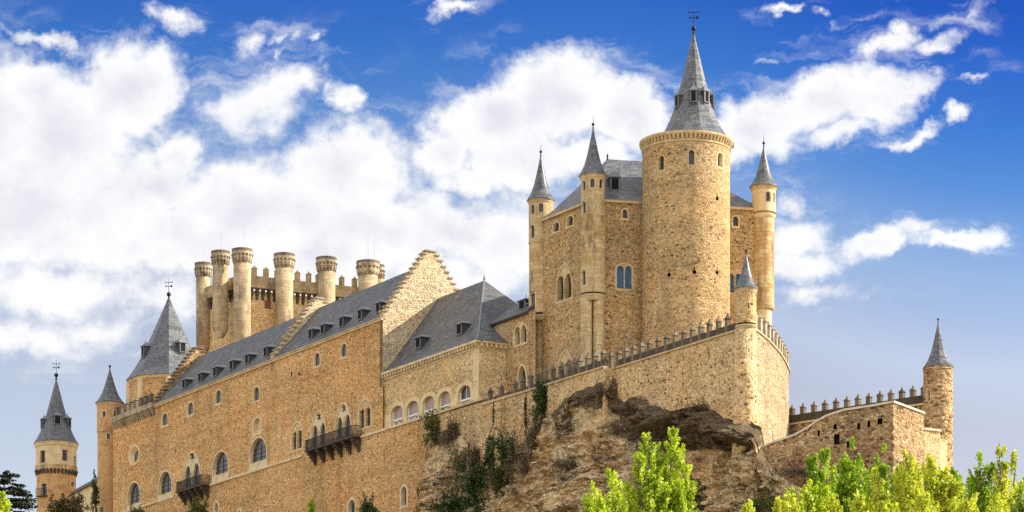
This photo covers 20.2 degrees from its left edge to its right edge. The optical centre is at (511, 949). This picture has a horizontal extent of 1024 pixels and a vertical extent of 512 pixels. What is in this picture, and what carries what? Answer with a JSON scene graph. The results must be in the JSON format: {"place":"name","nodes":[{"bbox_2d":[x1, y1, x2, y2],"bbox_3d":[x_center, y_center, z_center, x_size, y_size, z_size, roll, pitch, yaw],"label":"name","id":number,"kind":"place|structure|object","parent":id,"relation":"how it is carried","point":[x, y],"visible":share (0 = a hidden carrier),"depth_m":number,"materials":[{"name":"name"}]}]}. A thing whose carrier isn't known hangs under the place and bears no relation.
{"place":"outdoors","nodes":[
{"label":"outdoors","id":0,"kind":"place"},
{"bbox_2d":[34,363,78,511],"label":"drum tower","id":1,"kind":"structure","parent":0,"point":[56,444],"depth_m":386.00,"materials":[{"name":"stone"}]},
{"bbox_2d":[39,449,45,463],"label":"window","id":2,"kind":"structure","parent":1,"relation":"in","point":[42,453],"depth_m":386.07,"materials":[{"name":"stone"}]},
{"bbox_2d":[40,482,46,495],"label":"window","id":3,"kind":"structure","parent":1,"relation":"in","point":[42,485],"depth_m":386.07,"materials":[{"name":"stone"}]},
{"bbox_2d":[61,448,68,461],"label":"window","id":4,"kind":"structure","parent":1,"relation":"in","point":[64,452],"depth_m":385.97,"materials":[{"name":"stone"}]},
{"bbox_2d":[67,478,96,511],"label":"wall","id":5,"kind":"structure","parent":0,"point":[85,490],"depth_m":376.36,"materials":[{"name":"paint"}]},
{"bbox_2d":[90,469,99,511],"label":"cypress tree","id":6,"kind":"object","parent":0,"point":[95,496],"visible":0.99,"depth_m":363.87,"materials":[{"name":"green plant"}]},
{"bbox_2d":[194,247,384,353],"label":"crenellated tower","id":7,"kind":"structure","parent":0,"point":[235,308],"depth_m":382.78,"materials":[{"name":"beige stone"}]},
{"bbox_2d":[0,0,1023,511],"label":"sky","id":8,"kind":"structure","parent":0,"point":[140,140],"materials":[{"name":"blue"}]},
{"bbox_2d":[413,379,804,511],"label":"cliff","id":9,"kind":"structure","parent":0,"point":[582,436],"depth_m":266.61,"materials":[{"name":"stone"}]},
{"bbox_2d":[419,405,443,447],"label":"shrub","id":10,"kind":"object","parent":9,"relation":"on","point":[431,424],"visible":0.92,"depth_m":292.87,"materials":[{"name":"green plant"}]},
{"bbox_2d":[418,486,472,511],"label":"shrub","id":11,"kind":"object","parent":9,"relation":"on","point":[452,505],"visible":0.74,"depth_m":287.10,"materials":[{"name":"green plant"}]},
{"bbox_2d":[381,275,516,427],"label":"gallery wing","id":12,"kind":"structure","parent":9,"relation":"on","point":[452,353],"depth_m":294.84,"materials":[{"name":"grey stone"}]},
{"bbox_2d":[391,405,402,425],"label":"window","id":13,"kind":"structure","parent":12,"relation":"in","point":[397,411],"depth_m":301.33,"materials":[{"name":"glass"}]},
{"bbox_2d":[406,400,417,420],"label":"window","id":14,"kind":"structure","parent":12,"relation":"in","point":[412,407],"depth_m":298.62,"materials":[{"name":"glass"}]},
{"bbox_2d":[422,395,433,416],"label":"window","id":15,"kind":"structure","parent":12,"relation":"in","point":[428,402],"depth_m":295.79,"materials":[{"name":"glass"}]},
{"bbox_2d":[438,391,449,410],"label":"window","id":16,"kind":"structure","parent":12,"relation":"in","point":[444,397],"depth_m":292.99,"materials":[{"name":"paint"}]},
{"bbox_2d":[458,385,470,405],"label":"window","id":17,"kind":"structure","parent":12,"relation":"in","point":[464,393],"depth_m":289.58,"materials":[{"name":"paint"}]},
{"bbox_2d":[437,415,460,453],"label":"shrub","id":18,"kind":"object","parent":9,"relation":"on","point":[452,431],"visible":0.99,"depth_m":289.51,"materials":[{"name":"brown plant"}]},
{"bbox_2d":[443,443,468,494],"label":"shrub","id":19,"kind":"object","parent":9,"relation":"on","point":[457,466],"visible":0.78,"depth_m":287.87,"materials":[{"name":"green plant"}]},
{"bbox_2d":[460,436,480,480],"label":"shrub","id":20,"kind":"object","parent":9,"relation":"on","point":[471,461],"visible":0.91,"depth_m":286.00,"materials":[{"name":"green plant"}]},
{"bbox_2d":[453,456,491,511],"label":"shrub","id":21,"kind":"object","parent":9,"relation":"on","point":[472,486],"visible":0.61,"depth_m":284.33,"materials":[{"name":"green plant"}]},
{"bbox_2d":[480,458,508,502],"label":"shrub","id":22,"kind":"object","parent":9,"relation":"on","point":[499,484],"visible":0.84,"depth_m":280.97,"materials":[{"name":"green plant"}]},
{"bbox_2d":[485,428,518,482],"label":"shrub","id":23,"kind":"object","parent":9,"relation":"on","point":[504,453],"visible":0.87,"depth_m":280.19,"materials":[{"name":"green plant"}]},
{"bbox_2d":[500,438,531,492],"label":"shrub","id":24,"kind":"object","parent":9,"relation":"on","point":[524,469],"visible":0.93,"depth_m":277.76,"materials":[{"name":"brown plant"}]},
{"bbox_2d":[517,408,541,471],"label":"shrub","id":25,"kind":"object","parent":9,"relation":"on","point":[531,435],"visible":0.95,"depth_m":275.95,"materials":[{"name":"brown plant"}]},
{"bbox_2d":[548,450,576,482],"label":"shrub","id":26,"kind":"object","parent":9,"relation":"on","point":[566,464],"visible":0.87,"depth_m":270.55,"materials":[{"name":"brown plant"}]},
{"bbox_2d":[591,374,615,401],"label":"shrub","id":27,"kind":"object","parent":9,"relation":"on","point":[602,391],"visible":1,"depth_m":266.80,"materials":[{"name":"brown plant"}]},
{"bbox_2d":[425,312,789,511],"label":"bastion","id":28,"kind":"object","parent":9,"relation":"on","point":[737,376],"visible":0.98,"depth_m":259.93,"materials":[{"name":"stone"}]},
{"bbox_2d":[479,434,494,488],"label":"ivy","id":29,"kind":"object","parent":28,"relation":"attached to","point":[485,460],"visible":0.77,"depth_m":282.91,"materials":[{"name":"green plant"}]},
{"bbox_2d":[489,297,541,392],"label":"link wing","id":30,"kind":"structure","parent":28,"relation":"on","point":[514,326],"depth_m":286.50,"materials":[{"name":"beige stone"}]},
{"bbox_2d":[513,322,526,347],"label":"window","id":31,"kind":"structure","parent":30,"relation":"in","point":[520,331],"depth_m":286.06,"materials":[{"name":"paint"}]},
{"bbox_2d":[516,364,526,388],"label":"doorway","id":32,"kind":"structure","parent":30,"relation":"in","point":[521,371],"depth_m":286.13,"materials":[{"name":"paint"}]},
{"bbox_2d":[520,392,526,437],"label":"ivy","id":33,"kind":"object","parent":28,"relation":"attached to","point":[524,418],"visible":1,"depth_m":278.42,"materials":[{"name":"green plant"}]},
{"bbox_2d":[530,378,547,425],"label":"ivy","id":34,"kind":"object","parent":28,"relation":"attached to","point":[540,396],"visible":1,"depth_m":275.29,"materials":[{"name":"green plant"}]},
{"bbox_2d":[541,154,764,381],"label":"keep","id":35,"kind":"structure","parent":28,"relation":"on","point":[561,330],"depth_m":279.73,"materials":[{"name":"stone"}]},
{"bbox_2d":[527,150,554,383],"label":"corner turret","id":36,"kind":"object","parent":35,"relation":"attached to","point":[540,200],"visible":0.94,"depth_m":284.73,"materials":[{"name":"stone"}]},
{"bbox_2d":[529,224,534,238],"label":"window","id":37,"kind":"structure","parent":36,"relation":"in","point":[532,228],"depth_m":285.16,"materials":[{"name":"stone"}]},
{"bbox_2d":[529,291,536,309],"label":"window","id":38,"kind":"structure","parent":36,"relation":"in","point":[532,296],"depth_m":285.23,"materials":[{"name":"stone"}]},
{"bbox_2d":[538,203,543,211],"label":"window","id":39,"kind":"structure","parent":36,"relation":"in","point":[540,206],"depth_m":284.67,"materials":[{"name":"stone"}]},
{"bbox_2d":[552,221,559,233],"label":"window","id":40,"kind":"structure","parent":35,"relation":"in","point":[556,225],"depth_m":282.80,"materials":[{"name":"stone"}]},
{"bbox_2d":[555,263,572,304],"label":"window","id":41,"kind":"structure","parent":35,"relation":"in","point":[564,292],"depth_m":281.35,"materials":[{"name":"stone"}]},
{"bbox_2d":[557,349,571,376],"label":"window","id":42,"kind":"structure","parent":35,"relation":"in","point":[565,355],"depth_m":281.08,"materials":[{"name":"stone"}]},
{"bbox_2d":[566,214,573,228],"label":"window","id":43,"kind":"structure","parent":35,"relation":"in","point":[570,219],"depth_m":280.67,"materials":[{"name":"stone"}]},
{"bbox_2d":[579,123,606,365],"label":"corner turret","id":44,"kind":"object","parent":35,"relation":"attached to","point":[593,176],"visible":0.99,"depth_m":275.94,"materials":[{"name":"stone"}]},
{"bbox_2d":[581,201,585,213],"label":"window","id":45,"kind":"structure","parent":44,"relation":"in","point":[583,205],"depth_m":276.52,"materials":[{"name":"stone"}]},
{"bbox_2d":[581,270,585,285],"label":"window","id":46,"kind":"structure","parent":44,"relation":"in","point":[583,273],"depth_m":276.45,"materials":[{"name":"stone"}]},
{"bbox_2d":[589,178,594,187],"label":"window","id":47,"kind":"structure","parent":44,"relation":"in","point":[592,181],"depth_m":275.91,"materials":[{"name":"stone"}]},
{"bbox_2d":[615,263,633,290],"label":"window","id":48,"kind":"structure","parent":35,"relation":"in","point":[624,272],"depth_m":277.74,"materials":[{"name":"glass"}]},
{"bbox_2d":[621,208,628,219],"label":"window","id":49,"kind":"structure","parent":35,"relation":"in","point":[625,212],"depth_m":277.53,"materials":[{"name":"stone"}]},
{"bbox_2d":[730,271,740,293],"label":"window","id":50,"kind":"structure","parent":35,"relation":"in","point":[734,275],"depth_m":280.05,"materials":[{"name":"stone"}]},
{"bbox_2d":[732,215,739,227],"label":"window","id":51,"kind":"structure","parent":35,"relation":"in","point":[735,219],"depth_m":279.85,"materials":[{"name":"stone"}]},
{"bbox_2d":[749,139,777,324],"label":"corner turret","id":52,"kind":"object","parent":35,"relation":"attached to","point":[763,187],"visible":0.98,"depth_m":279.72,"materials":[{"name":"stone"}]},
{"bbox_2d":[766,191,770,201],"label":"window","id":53,"kind":"structure","parent":52,"relation":"in","point":[768,194],"depth_m":279.71,"materials":[{"name":"stone"}]},
{"bbox_2d":[639,6,733,350],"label":"round tower","id":54,"kind":"structure","parent":28,"relation":"on","point":[686,218],"depth_m":273.15,"materials":[{"name":"stone"}]},
{"bbox_2d":[657,154,664,171],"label":"window","id":55,"kind":"structure","parent":54,"relation":"in","point":[661,158],"depth_m":273.56,"materials":[{"name":"stone"}]},
{"bbox_2d":[687,149,695,165],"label":"window","id":56,"kind":"structure","parent":54,"relation":"in","point":[691,155],"depth_m":272.50,"materials":[{"name":"stone"}]},
{"bbox_2d":[717,151,723,168],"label":"window","id":57,"kind":"structure","parent":54,"relation":"in","point":[720,159],"depth_m":274.10,"materials":[{"name":"stone"}]},
{"bbox_2d":[734,249,758,327],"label":"bastion turret","id":58,"kind":"object","parent":28,"relation":"on","point":[746,288],"visible":1,"depth_m":249.51,"materials":[{"name":"stone"}]},
{"bbox_2d":[673,395,709,430],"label":"shrub","id":59,"kind":"object","parent":9,"relation":"on","point":[699,407],"visible":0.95,"depth_m":254.78,"materials":[{"name":"brown plant"}]},
{"bbox_2d":[690,474,707,510],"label":"shrub","id":60,"kind":"object","parent":9,"relation":"on","point":[699,500],"visible":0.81,"depth_m":253.50,"materials":[{"name":"green plant"}]},
{"bbox_2d":[730,482,784,511],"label":"shrub","id":61,"kind":"object","parent":9,"relation":"on","point":[761,505],"visible":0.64,"depth_m":245.82,"materials":[{"name":"green plant"}]},
{"bbox_2d":[771,456,822,487],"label":"shrub","id":62,"kind":"object","parent":9,"relation":"on","point":[799,472],"visible":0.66,"depth_m":245.57,"materials":[{"name":"brown plant"}]},
{"bbox_2d":[747,400,946,489],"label":"outwork","id":63,"kind":"object","parent":9,"relation":"on","point":[896,427],"visible":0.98,"depth_m":245.34,"materials":[{"name":"stone"}]},
{"bbox_3d":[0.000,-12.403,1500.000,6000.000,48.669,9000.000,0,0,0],"label":"ground","id":64,"kind":"structure","parent":0,"visible":0},
{"bbox_2d":[0,491,12,511],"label":"poplar tree","id":65,"kind":"object","parent":64,"relation":"on","point":[5,506],"visible":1,"depth_m":117.99,"materials":[{"name":"green plant"}]},
{"bbox_2d":[0,470,38,511],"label":"conifer tree","id":66,"kind":"object","parent":64,"relation":"on","point":[6,476],"visible":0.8,"depth_m":299.72,"materials":[{"name":"green plant"}]},
{"bbox_2d":[45,491,92,511],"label":"treetop","id":67,"kind":"object","parent":64,"relation":"on","point":[72,503],"visible":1,"depth_m":350.90,"materials":[{"name":"green plant"}]},
{"bbox_2d":[130,500,144,511],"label":"treetop","id":68,"kind":"object","parent":64,"relation":"on","point":[135,510],"visible":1,"depth_m":329.79,"materials":[{"name":"green plant"}]},
{"bbox_2d":[186,496,208,511],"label":"treetop","id":69,"kind":"object","parent":64,"relation":"on","point":[197,507],"visible":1,"depth_m":317.32,"materials":[{"name":"green plant"}]},
{"bbox_2d":[110,249,459,511],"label":"palace wing","id":70,"kind":"structure","parent":64,"relation":"on","point":[287,416],"depth_m":322.05,"materials":[{"name":"beige stone"}]},
{"bbox_2d":[95,365,124,511],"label":"end turret","id":71,"kind":"object","parent":70,"relation":"attached to","point":[108,401],"visible":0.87,"depth_m":365.37,"materials":[{"name":"stone"}]},
{"bbox_2d":[127,481,140,509],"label":"window","id":72,"kind":"structure","parent":70,"relation":"in","point":[134,493],"depth_m":357.84,"materials":[{"name":"stone"}]},
{"bbox_2d":[128,444,139,465],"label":"window","id":73,"kind":"structure","parent":70,"relation":"in","point":[134,452],"depth_m":357.84,"materials":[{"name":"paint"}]},
{"bbox_2d":[126,282,193,453],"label":"octagonal tower","id":74,"kind":"structure","parent":70,"relation":"on","point":[165,349],"depth_m":363.27,"materials":[{"name":"grey stone"}]},
{"bbox_2d":[161,412,167,427],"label":"window","id":75,"kind":"structure","parent":70,"relation":"in","point":[164,419],"depth_m":349.72,"materials":[{"name":"stone"}]},
{"bbox_2d":[158,470,171,502],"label":"window","id":76,"kind":"structure","parent":70,"relation":"in","point":[165,479],"depth_m":350.06,"materials":[{"name":"stone"}]},
{"bbox_2d":[187,401,193,417],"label":"window","id":77,"kind":"structure","parent":70,"relation":"in","point":[190,407],"depth_m":343.54,"materials":[{"name":"stone"}]},
{"bbox_2d":[182,451,200,487],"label":"window","id":78,"kind":"structure","parent":70,"relation":"in","point":[191,468],"depth_m":343.12,"materials":[{"name":"stone"}]},
{"bbox_2d":[213,500,218,511],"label":"window","id":79,"kind":"structure","parent":70,"relation":"in","point":[216,504],"depth_m":337.64,"materials":[{"name":"stone"}]},
{"bbox_2d":[215,389,221,405],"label":"window","id":80,"kind":"structure","parent":70,"relation":"in","point":[218,395],"depth_m":337.06,"materials":[{"name":"stone"}]},
{"bbox_2d":[212,450,228,482],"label":"window","id":81,"kind":"structure","parent":70,"relation":"in","point":[220,468],"depth_m":336.90,"materials":[{"name":"stone"}]},
{"bbox_2d":[253,386,259,403],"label":"window","id":82,"kind":"structure","parent":70,"relation":"in","point":[256,392],"depth_m":328.49,"materials":[{"name":"stone"}]},
{"bbox_2d":[249,436,266,470],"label":"window","id":83,"kind":"structure","parent":70,"relation":"in","point":[258,449],"depth_m":328.53,"materials":[{"name":"stone"}]},
{"bbox_2d":[290,421,302,452],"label":"window","id":84,"kind":"structure","parent":70,"relation":"in","point":[296,436],"depth_m":319.75,"materials":[{"name":"stone"}]},
{"bbox_2d":[313,351,320,368],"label":"window","id":85,"kind":"structure","parent":70,"relation":"in","point":[317,358],"depth_m":315.95,"materials":[{"name":"stone"}]},
{"bbox_2d":[310,410,326,446],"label":"window","id":86,"kind":"structure","parent":70,"relation":"in","point":[318,427],"depth_m":315.41,"materials":[{"name":"stone"}]},
{"bbox_2d":[334,402,351,440],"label":"window","id":87,"kind":"structure","parent":70,"relation":"in","point":[343,417],"depth_m":310.67,"materials":[{"name":"stone"}]},
{"bbox_2d":[340,342,346,359],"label":"window","id":88,"kind":"structure","parent":70,"relation":"in","point":[343,348],"depth_m":310.59,"materials":[{"name":"stone"}]},
{"bbox_2d":[347,497,355,511],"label":"window","id":89,"kind":"structure","parent":70,"relation":"in","point":[351,505],"depth_m":309.23,"materials":[{"name":"stone"}]},
{"bbox_2d":[358,398,371,430],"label":"window","id":90,"kind":"structure","parent":70,"relation":"in","point":[365,409],"depth_m":306.23,"materials":[{"name":"stone"}]},
{"bbox_2d":[400,484,407,508],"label":"window","id":91,"kind":"structure","parent":70,"relation":"in","point":[404,489],"depth_m":299.50,"materials":[{"name":"stone"}]},
{"bbox_2d":[307,493,315,511],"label":"treetop","id":92,"kind":"object","parent":64,"relation":"on","point":[311,508],"visible":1,"depth_m":299.75,"materials":[{"name":"green plant"}]},
{"bbox_2d":[358,492,379,511],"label":"treetop","id":93,"kind":"object","parent":64,"relation":"on","point":[366,506],"visible":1,"depth_m":291.48,"materials":[{"name":"green plant"}]},
{"bbox_2d":[580,480,606,511],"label":"poplar tree","id":94,"kind":"object","parent":64,"relation":"on","point":[589,504],"visible":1,"depth_m":126.98,"materials":[{"name":"green plant"}]},
{"bbox_2d":[595,467,628,511],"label":"poplar tree","id":95,"kind":"object","parent":64,"relation":"on","point":[616,493],"visible":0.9,"depth_m":127.97,"materials":[{"name":"green plant"}]},
{"bbox_2d":[621,426,698,511],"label":"poplar tree","id":96,"kind":"object","parent":64,"relation":"on","point":[656,493],"visible":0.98,"depth_m":131.80,"materials":[{"name":"green plant"}]},
{"bbox_2d":[739,499,754,511],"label":"poplar tree","id":97,"kind":"object","parent":64,"relation":"on","point":[748,508],"visible":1,"depth_m":124.03,"materials":[{"name":"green plant"}]},
{"bbox_2d":[772,493,803,511],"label":"poplar tree","id":98,"kind":"object","parent":64,"relation":"on","point":[786,504],"visible":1,"depth_m":124.02,"materials":[{"name":"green plant"}]},
{"bbox_2d":[781,479,835,511],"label":"poplar tree","id":99,"kind":"object","parent":64,"relation":"on","point":[824,493],"visible":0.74,"depth_m":129.04,"materials":[{"name":"green plant"}]},
{"bbox_2d":[803,447,838,511],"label":"poplar tree","id":100,"kind":"object","parent":64,"relation":"on","point":[818,478],"visible":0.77,"depth_m":130.01,"materials":[{"name":"green plant"}]},
{"bbox_2d":[824,463,872,510],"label":"poplar tree","id":101,"kind":"object","parent":64,"relation":"on","point":[834,470],"visible":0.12,"depth_m":134.93,"materials":[{"name":"green plant"}]},
{"bbox_2d":[831,436,869,511],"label":"poplar tree","id":102,"kind":"object","parent":64,"relation":"on","point":[850,472],"visible":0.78,"depth_m":131.01,"materials":[{"name":"green plant"}]},
{"bbox_2d":[789,386,922,434],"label":"wall","id":103,"kind":"structure","parent":64,"relation":"on","point":[803,419],"depth_m":265.13,"materials":[{"name":"stone"}]},
{"bbox_2d":[922,318,953,479],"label":"watch turret","id":104,"kind":"object","parent":103,"relation":"attached to","point":[937,368],"visible":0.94,"depth_m":255.94,"materials":[{"name":"stone"}]},
{"bbox_2d":[863,442,908,511],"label":"poplar tree","id":105,"kind":"object","parent":64,"relation":"on","point":[882,467],"visible":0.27,"depth_m":133.12,"materials":[{"name":"green plant"}]},
{"bbox_2d":[868,449,934,511],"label":"poplar tree","id":106,"kind":"object","parent":64,"relation":"on","point":[908,490],"visible":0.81,"depth_m":125.92,"materials":[{"name":"green plant"}]},
{"bbox_2d":[822,489,1005,511],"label":"poplar tree","id":107,"kind":"object","parent":64,"relation":"on","point":[969,505],"visible":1,"depth_m":119.08,"materials":[{"name":"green plant"}]},
{"bbox_2d":[889,460,965,507],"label":"poplar tree","id":108,"kind":"object","parent":64,"relation":"on","point":[959,500],"visible":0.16,"depth_m":133.97,"materials":[{"name":"green plant"}]},
{"bbox_2d":[920,452,962,511],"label":"poplar tree","id":109,"kind":"object","parent":64,"relation":"on","point":[946,496],"visible":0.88,"depth_m":126.94,"materials":[{"name":"green plant"}]},
{"bbox_2d":[948,466,974,501],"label":"poplar tree","id":110,"kind":"object","parent":64,"relation":"on","point":[959,477],"visible":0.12,"depth_m":135.98,"materials":[{"name":"green plant"}]},
{"bbox_2d":[961,451,997,511],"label":"poplar tree","id":111,"kind":"object","parent":64,"relation":"on","point":[977,483],"visible":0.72,"depth_m":124.97,"materials":[{"name":"green plant"}]},
{"bbox_2d":[990,444,1017,511],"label":"poplar tree","id":112,"kind":"object","parent":64,"relation":"on","point":[1002,487],"visible":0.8,"depth_m":123.02,"materials":[{"name":"green plant"}]},
{"bbox_2d":[1007,475,1023,511],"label":"poplar tree","id":113,"kind":"object","parent":64,"relation":"on","point":[1018,505],"visible":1,"depth_m":121.02,"materials":[{"name":"green plant"}]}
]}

